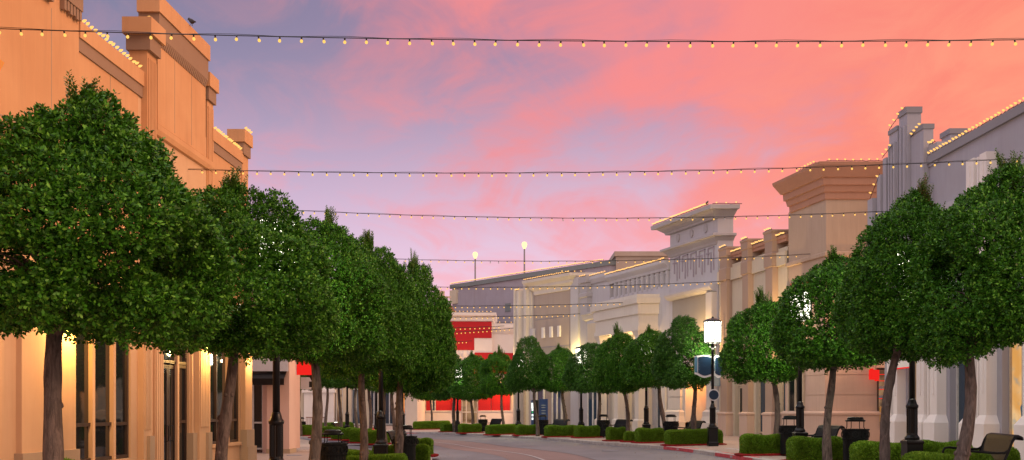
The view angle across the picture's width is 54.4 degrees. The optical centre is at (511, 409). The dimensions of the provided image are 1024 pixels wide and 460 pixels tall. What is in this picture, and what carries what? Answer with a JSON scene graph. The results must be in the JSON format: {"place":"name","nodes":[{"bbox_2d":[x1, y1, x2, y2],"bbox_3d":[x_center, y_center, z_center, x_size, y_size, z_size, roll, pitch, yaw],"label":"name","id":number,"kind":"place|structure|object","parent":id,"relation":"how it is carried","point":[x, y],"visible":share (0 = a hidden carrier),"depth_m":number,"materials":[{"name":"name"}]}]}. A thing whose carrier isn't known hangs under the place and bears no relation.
{"place":"outdoors","nodes":[
{"label":"outdoors","id":0,"kind":"place"},
{"bbox_2d":[0,0,256,459],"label":"shop building","id":1,"kind":"structure","parent":0,"point":[142,403],"depth_m":24.06,"materials":[{"name":"orange concrete"}]},
{"bbox_2d":[76,283,128,459],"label":"window","id":2,"kind":"structure","parent":1,"relation":"in","point":[102,423],"depth_m":22.65,"materials":[{"name":"black glass"}]},
{"bbox_2d":[82,19,142,67],"bbox_3d":[-9.166,-8.362,22.898,0.143,0.141,3.008,0,0,3],"label":"roof light string","id":3,"kind":"object","parent":1,"relation":"on","point":[110,42],"visible":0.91,"depth_m":22.73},
{"bbox_2d":[164,364,168,459],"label":"door","id":4,"kind":"structure","parent":1,"relation":"in","point":[166,428],"depth_m":26.29,"materials":[{"name":"brown metal"}]},
{"bbox_2d":[168,365,174,459],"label":"door","id":5,"kind":"structure","parent":1,"relation":"in","point":[171,368],"depth_m":26.69,"materials":[{"name":"brown metal"}]},
{"bbox_2d":[164,350,186,364],"bbox_3d":[-9.113,-2.000,26.750,0.093,1.560,1.767,0,0,3],"label":"window","id":6,"kind":"structure","parent":1,"relation":"in","point":[167,359],"depth_m":26.82,"materials":[{"name":"brown glass"}]},
{"bbox_2d":[210,351,237,443],"bbox_3d":[-8.891,-0.870,30.625,0.093,3.820,2.618,0,0,3],"label":"window","id":7,"kind":"structure","parent":1,"relation":"in","point":[217,365],"depth_m":30.26,"materials":[{"name":"black glass"}]},
{"bbox_2d":[0,27,1023,47],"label":"string light","id":8,"kind":"object","parent":1,"relation":"hanging from","point":[517,43],"visible":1,"depth_m":17.59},
{"bbox_2d":[257,451,308,459],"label":"pavement","id":9,"kind":"structure","parent":0,"point":[304,455],"depth_m":37.34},
{"bbox_2d":[0,69,241,459],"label":"street tree","id":10,"kind":"object","parent":9,"relation":"on","point":[54,295],"visible":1,"depth_m":11.09,"materials":[{"name":"green plant"}]},
{"bbox_2d":[135,166,342,459],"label":"street tree","id":11,"kind":"object","parent":9,"relation":"on","point":[264,331],"visible":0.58,"depth_m":14.65,"materials":[{"name":"green plant"}]},
{"bbox_2d":[250,290,299,452],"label":"shop building","id":12,"kind":"structure","parent":9,"relation":"on","point":[262,403],"depth_m":40.50,"materials":[{"name":"paint"}]},
{"bbox_2d":[252,385,261,449],"bbox_3d":[-10.885,-0.125,40.804,1.430,3.550,0.093,0,0,0],"label":"window","id":13,"kind":"structure","parent":12,"relation":"in","point":[256,389],"depth_m":40.81,"materials":[{"name":"black glass"}]},
{"bbox_2d":[252,371,286,384],"bbox_3d":[-9.775,-1.405,40.000,1.450,0.890,1.000,0,0,0],"label":"awning","id":14,"kind":"object","parent":12,"relation":"attached to","point":[262,377],"visible":0.5,"depth_m":39.56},
{"bbox_2d":[252,356,287,370],"bbox_3d":[-9.755,-1.870,39.840,1.590,0.700,0.080,0,0,0],"label":"sign board","id":15,"kind":"object","parent":12,"relation":"attached to","point":[257,365],"visible":0.43,"depth_m":39.80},
{"bbox_2d":[256,213,294,459],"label":"street lamp","id":16,"kind":"object","parent":9,"relation":"on","point":[276,421],"visible":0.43,"depth_m":16.54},
{"bbox_2d":[252,205,401,459],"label":"street tree","id":17,"kind":"object","parent":9,"relation":"on","point":[372,308],"visible":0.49,"depth_m":18.82,"materials":[{"name":"green plant"}]},
{"bbox_2d":[320,429,347,459],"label":"litter bin","id":18,"kind":"object","parent":9,"relation":"on","point":[338,450],"visible":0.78,"depth_m":22.65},
{"bbox_2d":[337,371,396,443],"bbox_3d":[-3.972,-1.240,31.019,2.912,5.973,2.975,0,0,13],"label":"street tree","id":19,"kind":"object","parent":9,"relation":"on","point":[354,381],"visible":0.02,"depth_m":30.87,"materials":[{"name":"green plant"}]},
{"bbox_2d":[320,229,425,459],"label":"street tree","id":20,"kind":"object","parent":9,"relation":"on","point":[407,353],"visible":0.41,"depth_m":22.64,"materials":[{"name":"green plant"}]},
{"bbox_2d":[373,370,388,453],"bbox_3d":[-3.490,-0.838,26.500,0.693,5.030,0.693,0,0,22],"label":"street lamp","id":21,"kind":"object","parent":9,"relation":"on","point":[380,445],"visible":0.41,"depth_m":26.41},
{"bbox_2d":[393,425,416,459],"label":"litter bin","id":22,"kind":"object","parent":9,"relation":"on","point":[409,446],"visible":0.67,"depth_m":27.68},
{"bbox_2d":[369,249,457,453],"bbox_3d":[-2.761,-1.357,27.612,2.590,6.196,2.607,0,0,0],"label":"street tree","id":23,"kind":"object","parent":9,"relation":"on","point":[436,313],"visible":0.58,"depth_m":27.04,"materials":[{"name":"green plant"}]},
{"bbox_3d":[-2.850,1.644,29.000,1.299,0.106,1.300,0,0,0],"label":"mulch bed","id":24,"kind":"object","parent":9,"relation":"on","visible":0},
{"bbox_2d":[416,443,430,459],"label":"hedge","id":25,"kind":"object","parent":24,"relation":"on","point":[423,451],"visible":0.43,"depth_m":28.57,"materials":[{"name":"green plant"}]},
{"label":"mulch bed","id":26,"kind":"object","parent":9,"relation":"on","visible":0},
{"bbox_2d":[346,453,407,459],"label":"hedge","id":27,"kind":"object","parent":26,"relation":"on","point":[397,456],"visible":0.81,"depth_m":23.59,"materials":[{"name":"green plant"}]},
{"bbox_2d":[296,439,309,450],"bbox_3d":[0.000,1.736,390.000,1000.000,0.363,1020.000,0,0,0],"label":"ground","id":28,"kind":"structure","parent":0,"point":[304,445],"depth_m":51.20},
{"bbox_2d":[450,251,668,322],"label":"cinema building","id":29,"kind":"structure","parent":28,"relation":"on","point":[471,297],"depth_m":121.58,"materials":[{"name":"paint"}]},
{"bbox_2d":[772,161,882,441],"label":"corner tower","id":30,"kind":"structure","parent":28,"relation":"on","point":[818,191],"depth_m":43.60,"materials":[{"name":"beige concrete"}]},
{"bbox_2d":[385,254,807,263],"bbox_3d":[2.200,-6.764,44.698,22.401,0.458,0.093,0,0,0],"label":"string light","id":31,"kind":"object","parent":30,"relation":"attached to","point":[613,260],"visible":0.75,"depth_m":44.70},
{"bbox_2d":[787,370,804,411],"bbox_3d":[13.090,-0.225,45.900,0.091,3.350,1.453,0,0,-12],"label":"window","id":32,"kind":"structure","parent":30,"relation":"in","point":[792,387],"depth_m":46.05,"materials":[{"name":"black glass"}]},
{"bbox_2d":[354,424,488,428],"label":"pavement","id":33,"kind":"structure","parent":0,"point":[389,426],"depth_m":92.73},
{"bbox_2d":[300,388,391,424],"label":"shop building","id":34,"kind":"structure","parent":33,"relation":"on","point":[306,401],"depth_m":96.50,"materials":[{"name":"paint"}]},
{"bbox_2d":[351,389,359,424],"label":"window","id":35,"kind":"structure","parent":34,"relation":"in","point":[352,390],"depth_m":96.71,"materials":[{"name":"grey glass"}]},
{"bbox_2d":[393,393,424,425],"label":"shop building","id":36,"kind":"structure","parent":33,"relation":"on","point":[414,410],"depth_m":93.50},
{"bbox_2d":[413,386,450,420],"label":"street tree","id":37,"kind":"object","parent":33,"relation":"on","point":[426,397],"visible":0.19,"depth_m":87.21,"materials":[{"name":"green plant"}]},
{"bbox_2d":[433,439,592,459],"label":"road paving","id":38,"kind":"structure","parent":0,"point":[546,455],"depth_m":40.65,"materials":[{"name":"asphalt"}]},
{"bbox_2d":[304,433,735,459],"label":"road","id":39,"kind":"structure","parent":0,"point":[593,451],"depth_m":40.80,"materials":[{"name":"asphalt"}]},
{"bbox_2d":[82,0,1023,304],"label":"sky","id":40,"kind":"structure","parent":0,"point":[313,105],"materials":[{"name":"pink"}]},
{"bbox_2d":[367,428,785,459],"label":"pavement","id":41,"kind":"structure","parent":0,"point":[731,441],"depth_m":41.36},
{"bbox_2d":[425,312,512,423],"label":"shop building","id":42,"kind":"structure","parent":41,"relation":"on","point":[484,344],"depth_m":103.27,"materials":[{"name":"white concrete"}]},
{"bbox_2d":[461,399,477,423],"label":"window","id":43,"kind":"structure","parent":42,"relation":"in","point":[466,417],"depth_m":103.58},
{"bbox_2d":[456,432,483,433],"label":"mulch bed","id":44,"kind":"object","parent":41,"relation":"on","point":[468,432],"visible":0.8,"depth_m":69.23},
{"bbox_2d":[458,423,481,432],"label":"hedge","id":45,"kind":"object","parent":44,"relation":"on","point":[465,427],"visible":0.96,"depth_m":69.34,"materials":[{"name":"green plant"}]},
{"bbox_2d":[447,350,495,423],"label":"street tree","id":46,"kind":"object","parent":41,"relation":"on","point":[470,364],"visible":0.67,"depth_m":71.01,"materials":[{"name":"green plant"}]},
{"bbox_2d":[479,345,516,423],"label":"street tree","id":47,"kind":"object","parent":41,"relation":"on","point":[497,362],"visible":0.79,"depth_m":66.41,"materials":[{"name":"green plant"}]},
{"bbox_2d":[483,434,512,435],"bbox_3d":[-0.630,1.595,63.400,2.368,0.130,1.450,0,0,-19],"label":"mulch bed","id":48,"kind":"object","parent":41,"relation":"on","point":[495,434],"visible":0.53,"depth_m":62.60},
{"bbox_2d":[485,424,515,433],"bbox_3d":[-0.613,1.275,63.411,2.087,0.708,1.265,0,0,-20],"label":"hedge","id":49,"kind":"object","parent":48,"relation":"on","point":[501,429],"visible":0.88,"depth_m":62.88,"materials":[{"name":"green plant"}]},
{"bbox_2d":[513,284,532,424],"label":"shop building","id":50,"kind":"structure","parent":41,"relation":"on","point":[522,325],"depth_m":76.42,"materials":[{"name":"paint"}]},
{"bbox_2d":[504,335,549,435],"bbox_3d":[0.895,-1.338,57.649,2.735,5.934,2.631,0,0,0],"label":"street tree","id":51,"kind":"object","parent":41,"relation":"on","point":[522,376],"visible":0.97,"depth_m":57.10,"materials":[{"name":"green plant"}]},
{"bbox_2d":[539,399,547,419],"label":"sign","id":52,"kind":"object","parent":41,"relation":"on","point":[543,406],"visible":0.58,"depth_m":70.00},
{"bbox_2d":[541,436,573,437],"bbox_3d":[2.740,1.521,55.600,2.067,0.123,1.400,0,0,-18],"label":"mulch bed","id":53,"kind":"object","parent":41,"relation":"on","point":[555,436],"visible":0.52,"depth_m":54.93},
{"bbox_2d":[544,425,575,435],"bbox_3d":[2.723,1.200,55.584,1.857,0.700,1.164,0,0,-17],"label":"hedge","id":54,"kind":"object","parent":53,"relation":"on","point":[557,430],"visible":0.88,"depth_m":55.10,"materials":[{"name":"green plant"}]},
{"bbox_2d":[535,343,582,424],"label":"street tree","id":55,"kind":"object","parent":41,"relation":"on","point":[558,356],"visible":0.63,"depth_m":57.30,"materials":[{"name":"green plant"}]},
{"bbox_2d":[522,272,616,424],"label":"shop building","id":56,"kind":"structure","parent":41,"relation":"on","point":[549,332],"depth_m":72.83,"materials":[{"name":"beige concrete"}]},
{"bbox_2d":[552,391,562,424],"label":"window","id":57,"kind":"structure","parent":56,"relation":"in","point":[557,412],"depth_m":72.90,"materials":[{"name":"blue glass"}]},
{"bbox_2d":[571,436,602,437],"bbox_3d":[4.000,1.493,53.000,1.588,0.112,1.400,0,0,-13],"label":"mulch bed","id":58,"kind":"object","parent":41,"relation":"on","point":[588,437],"visible":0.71,"depth_m":52.37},
{"bbox_2d":[560,342,614,419],"bbox_3d":[4.273,-1.013,53.046,3.485,5.178,3.610,0,0,0],"label":"street tree","id":59,"kind":"object","parent":58,"relation":"on","point":[581,384],"visible":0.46,"depth_m":52.38,"materials":[{"name":"green plant"}]},
{"bbox_2d":[574,425,600,436],"bbox_3d":[3.988,1.172,52.986,1.324,0.700,1.164,0,0,-14],"label":"hedge","id":60,"kind":"object","parent":58,"relation":"on","point":[586,431],"visible":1,"depth_m":52.54,"materials":[{"name":"green plant"}]},
{"bbox_2d":[578,273,613,425],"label":"shop building","id":61,"kind":"structure","parent":41,"relation":"on","point":[587,295],"depth_m":68.75,"materials":[{"name":"paint"}]},
{"bbox_2d":[587,390,596,425],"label":"window","id":62,"kind":"structure","parent":61,"relation":"in","point":[591,397],"depth_m":68.33,"materials":[{"name":"blue glass"}]},
{"bbox_2d":[590,260,669,430],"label":"shop building","id":63,"kind":"structure","parent":41,"relation":"on","point":[637,311],"depth_m":62.05,"materials":[{"name":"white concrete"}]},
{"bbox_2d":[619,324,670,428],"bbox_3d":[6.140,-1.174,44.596,2.728,5.361,2.938,0,0,0],"label":"street tree","id":64,"kind":"object","parent":41,"relation":"on","point":[643,378],"visible":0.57,"depth_m":44.02,"materials":[{"name":"green plant"}]},
{"bbox_2d":[642,352,650,427],"bbox_3d":[6.380,-1.055,47.300,0.693,5.030,0.693,0,0,22],"label":"street lamp","id":65,"kind":"object","parent":41,"relation":"on","point":[646,424],"visible":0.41,"depth_m":47.22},
{"bbox_2d":[631,441,663,443],"bbox_3d":[6.020,1.449,43.600,1.501,0.110,1.300,0,0,-10],"label":"mulch bed","id":66,"kind":"object","parent":41,"relation":"on","point":[648,442],"visible":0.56,"depth_m":43.00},
{"bbox_2d":[634,427,663,441],"bbox_3d":[6.008,1.128,43.588,1.227,0.700,1.048,0,0,-9],"label":"hedge","id":67,"kind":"object","parent":66,"relation":"on","point":[643,434],"visible":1,"depth_m":43.18,"materials":[{"name":"green plant"}]},
{"bbox_2d":[660,443,726,445],"bbox_3d":[7.280,1.421,40.000,2.560,0.134,1.345,0,0,-7],"label":"mulch bed","id":68,"kind":"object","parent":41,"relation":"on","point":[689,444],"visible":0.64,"depth_m":39.38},
{"bbox_2d":[649,315,715,428],"bbox_3d":[6.905,-1.159,40.061,2.801,5.341,2.886,0,0,0],"label":"street tree","id":69,"kind":"object","parent":68,"relation":"on","point":[675,373],"visible":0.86,"depth_m":39.46,"materials":[{"name":"green plant"}]},
{"bbox_2d":[664,428,722,444],"bbox_3d":[7.302,1.101,40.006,2.290,0.708,1.138,0,0,-6],"label":"hedge","id":70,"kind":"object","parent":68,"relation":"on","point":[685,436],"visible":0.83,"depth_m":39.52,"materials":[{"name":"green plant"}]},
{"bbox_2d":[651,204,739,428],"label":"shop building","id":71,"kind":"structure","parent":41,"relation":"on","point":[697,239],"depth_m":56.82,"materials":[{"name":"paint"}]},
{"bbox_2d":[703,316,721,445],"bbox_3d":[7.780,-1.086,38.600,0.693,5.030,0.693,0,0,22],"label":"street lamp","id":72,"kind":"object","parent":41,"relation":"on","point":[712,331],"visible":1,"depth_m":38.43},
{"bbox_2d":[694,355,721,377],"bbox_3d":[7.657,-1.661,38.658,1.162,0.903,0.145,0,0,-6],"label":"banner sign","id":73,"kind":"object","parent":72,"relation":"attached to","point":[702,365],"visible":0.88,"depth_m":38.59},
{"bbox_2d":[717,229,787,436],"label":"shop building","id":74,"kind":"structure","parent":41,"relation":"on","point":[748,407],"depth_m":50.45,"materials":[{"name":"beige concrete"}]},
{"bbox_2d":[433,281,723,289],"bbox_3d":[-0.725,-6.643,53.299,24.551,0.483,0.113,0,0,0],"label":"string light","id":75,"kind":"object","parent":74,"relation":"hanging from","point":[597,286],"visible":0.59,"depth_m":53.29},
{"bbox_2d":[759,379,764,432],"bbox_3d":[12.643,-0.440,49.550,0.091,3.280,1.351,0,0,-12],"label":"window","id":76,"kind":"structure","parent":74,"relation":"in","point":[761,385],"depth_m":50.05,"materials":[{"name":"glass"}]},
{"bbox_2d":[734,453,785,456],"bbox_3d":[7.860,1.409,31.200,1.647,0.112,1.400,0,0,0],"label":"mulch bed","id":77,"kind":"object","parent":41,"relation":"on","point":[763,454],"visible":0.52,"depth_m":30.54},
{"bbox_2d":[739,433,779,453],"bbox_3d":[7.844,1.088,31.189,1.389,0.700,1.164,0,0,0],"label":"hedge","id":78,"kind":"object","parent":77,"relation":"on","point":[750,443],"visible":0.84,"depth_m":30.71,"materials":[{"name":"green plant"}]},
{"bbox_2d":[717,285,803,433],"bbox_3d":[8.103,-1.269,32.112,2.723,5.508,2.782,0,0,24],"label":"street tree","id":79,"kind":"object","parent":41,"relation":"on","point":[774,370],"visible":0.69,"depth_m":31.47,"materials":[{"name":"green plant"}]},
{"bbox_2d":[779,415,795,453],"bbox_3d":[8.500,0.780,30.400,0.690,1.185,0.694,0,0,0],"label":"litter bin","id":80,"kind":"object","parent":41,"relation":"on","point":[785,431],"visible":0.58,"depth_m":30.21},
{"bbox_2d":[790,288,811,436],"bbox_3d":[8.390,-1.100,29.000,0.693,5.030,0.693,0,0,22],"label":"street lamp","id":81,"kind":"object","parent":41,"relation":"on","point":[800,430],"visible":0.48,"depth_m":28.91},
{"bbox_2d":[791,424,844,437],"bbox_3d":[8.678,0.935,28.300,0.970,0.976,1.888,0,0,0],"label":"bench","id":82,"kind":"object","parent":41,"relation":"on","point":[835,429],"visible":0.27,"depth_m":27.82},
{"bbox_2d":[768,245,891,459],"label":"street tree","id":83,"kind":"object","parent":41,"relation":"on","point":[792,345],"visible":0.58,"depth_m":24.58,"materials":[{"name":"green plant"}]},
{"bbox_2d":[841,417,869,459],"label":"litter bin","id":84,"kind":"object","parent":41,"relation":"on","point":[850,436],"visible":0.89,"depth_m":25.00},
{"bbox_2d":[875,361,884,410],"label":"shop building","id":85,"kind":"structure","parent":41,"relation":"on","point":[881,368],"depth_m":43.52,"materials":[{"name":"paint"}]},
{"bbox_2d":[877,368,884,410],"bbox_3d":[16.675,-0.165,43.504,1.450,3.230,0.093,0,0,0],"label":"window","id":86,"kind":"structure","parent":85,"relation":"in","point":[881,370],"depth_m":43.52,"materials":[{"name":"beige glass"}]},
{"bbox_2d":[899,241,923,457],"bbox_3d":[8.600,-1.102,21.400,0.693,5.030,0.693,0,0,-22],"label":"street lamp","id":87,"kind":"object","parent":41,"relation":"on","point":[911,441],"visible":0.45,"depth_m":21.32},
{"bbox_2d":[829,172,1006,459],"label":"street tree","id":88,"kind":"object","parent":41,"relation":"on","point":[914,216],"visible":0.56,"depth_m":19.24,"materials":[{"name":"green plant"}]},
{"bbox_2d":[867,102,1023,459],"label":"shop building","id":89,"kind":"structure","parent":41,"relation":"on","point":[940,398],"depth_m":33.10,"materials":[{"name":"grey concrete"}]},
{"bbox_2d":[298,210,884,220],"bbox_3d":[2.775,-6.886,35.201,23.351,0.481,0.092,0,0,0],"label":"string light","id":90,"kind":"object","parent":89,"relation":"hanging from","point":[703,217],"visible":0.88,"depth_m":35.20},
{"bbox_2d":[188,157,1023,176],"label":"string light","id":91,"kind":"object","parent":89,"relation":"hanging from","point":[602,172],"visible":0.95,"depth_m":27.50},
{"bbox_2d":[956,360,964,440],"bbox_3d":[14.834,-0.500,32.350,0.093,3.960,1.504,0,0,-2],"label":"window","id":92,"kind":"structure","parent":89,"relation":"in","point":[960,372],"depth_m":32.98,"materials":[{"name":"grey glass"}]},
{"bbox_2d":[927,97,1023,155],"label":"roof light string","id":93,"kind":"object","parent":89,"relation":"on","point":[963,134],"visible":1,"depth_m":31.30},
{"bbox_2d":[1009,342,1021,446],"bbox_3d":[14.947,-0.500,29.075,0.093,3.960,1.454,0,0,-2],"label":"window","id":94,"kind":"structure","parent":89,"relation":"in","point":[1015,354],"depth_m":29.60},
{"bbox_2d":[903,148,1023,459],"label":"street tree","id":95,"kind":"object","parent":41,"relation":"on","point":[990,210],"visible":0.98,"depth_m":16.95,"materials":[{"name":"green plant"}]},
{"bbox_2d":[942,433,1023,459],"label":"bench","id":96,"kind":"object","parent":41,"relation":"on","point":[996,446],"visible":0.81,"depth_m":17.98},
{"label":"mulch bed","id":97,"kind":"object","parent":41,"relation":"on","visible":0},
{"bbox_2d":[590,321,641,430],"bbox_3d":[4.977,-1.298,46.612,2.460,5.692,2.513,0,0,23],"label":"street tree","id":98,"kind":"object","parent":97,"relation":"on","point":[606,377],"visible":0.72,"depth_m":46.04,"materials":[{"name":"green plant"}]},
{"bbox_2d":[606,426,625,439],"bbox_3d":[4.912,1.152,46.990,0.904,0.700,0.931,0,0,-11],"label":"hedge","id":99,"kind":"object","parent":97,"relation":"on","point":[613,433],"visible":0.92,"depth_m":46.62,"materials":[{"name":"green plant"}]},
{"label":"mulch bed","id":100,"kind":"object","parent":41,"relation":"on","visible":0},
{"bbox_2d":[429,354,467,431],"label":"street tree","id":101,"kind":"object","parent":100,"relation":"on","point":[444,395],"visible":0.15,"depth_m":73.86,"materials":[{"name":"green plant"}]},
{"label":"mulch bed","id":102,"kind":"object","parent":41,"relation":"on","visible":0},
{"bbox_2d":[786,436,842,459],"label":"hedge","id":103,"kind":"object","parent":102,"relation":"on","point":[803,448],"visible":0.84,"depth_m":26.51,"materials":[{"name":"green plant"}]},
{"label":"mulch bed","id":104,"kind":"object","parent":41,"relation":"on","visible":0},
{"bbox_2d":[849,440,900,459],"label":"hedge","id":105,"kind":"object","parent":104,"relation":"on","point":[863,450],"visible":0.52,"depth_m":23.18,"materials":[{"name":"green plant"}]},
{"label":"mulch bed","id":106,"kind":"object","parent":41,"relation":"on","visible":0},
{"bbox_2d":[920,439,972,451],"bbox_3d":[9.536,1.043,22.190,1.211,0.770,1.048,0,0,0],"label":"hedge","id":107,"kind":"object","parent":106,"relation":"on","point":[931,446],"visible":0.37,"depth_m":21.79,"materials":[{"name":"green plant"}]},
{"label":"mulch bed","id":108,"kind":"object","parent":41,"relation":"on","visible":0},
{"bbox_2d":[901,451,993,459],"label":"hedge","id":109,"kind":"object","parent":108,"relation":"on","point":[919,455],"visible":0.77,"depth_m":17.85,"materials":[{"name":"green plant"}]},
{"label":"mulch bed","id":110,"kind":"object","parent":41,"relation":"on","visible":0},
{"bbox_2d":[938,445,1020,459],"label":"hedge","id":111,"kind":"object","parent":110,"relation":"on","point":[1014,453],"visible":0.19,"depth_m":19.88,"materials":[{"name":"green plant"}]},
{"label":"mulch bed","id":112,"kind":"object","parent":41,"relation":"on","visible":0},
{"bbox_2d":[515,424,539,434],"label":"hedge","id":113,"kind":"object","parent":112,"relation":"on","point":[521,429],"visible":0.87,"depth_m":59.79,"materials":[{"name":"green plant"}]},
{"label":"mulch bed","id":114,"kind":"object","parent":41,"relation":"on","visible":0},
{"bbox_2d":[413,420,450,428],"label":"hedge","id":115,"kind":"object","parent":114,"relation":"on","point":[426,424],"visible":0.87,"depth_m":85.94,"materials":[{"name":"green plant"}]},
{"bbox_2d":[406,431,776,459],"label":"kerb","id":116,"kind":"structure","parent":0,"point":[701,451],"depth_m":44.08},
{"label":"pavement","id":117,"kind":"structure","parent":0,"visible":0},
{"bbox_2d":[320,366,357,426],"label":"street tree","id":118,"kind":"object","parent":117,"relation":"on","point":[325,382],"visible":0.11,"depth_m":58.37,"materials":[{"name":"green plant"}]},
{"bbox_2d":[328,439,349,440],"bbox_3d":[-9.500,1.756,57.300,1.994,0.080,1.400,0,0,24],"label":"mulch bed","id":119,"kind":"object","parent":117,"relation":"on","point":[339,440],"visible":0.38,"depth_m":56.73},
{"bbox_2d":[328,366,358,427],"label":"street tree","id":120,"kind":"object","parent":119,"relation":"on","point":[337,383],"visible":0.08,"depth_m":56.87,"materials":[{"name":"green plant"}]},
{"bbox_2d":[366,386,408,430],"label":"street tree","id":121,"kind":"object","parent":117,"relation":"on","point":[392,411],"visible":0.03,"depth_m":47.39,"materials":[{"name":"green plant"}]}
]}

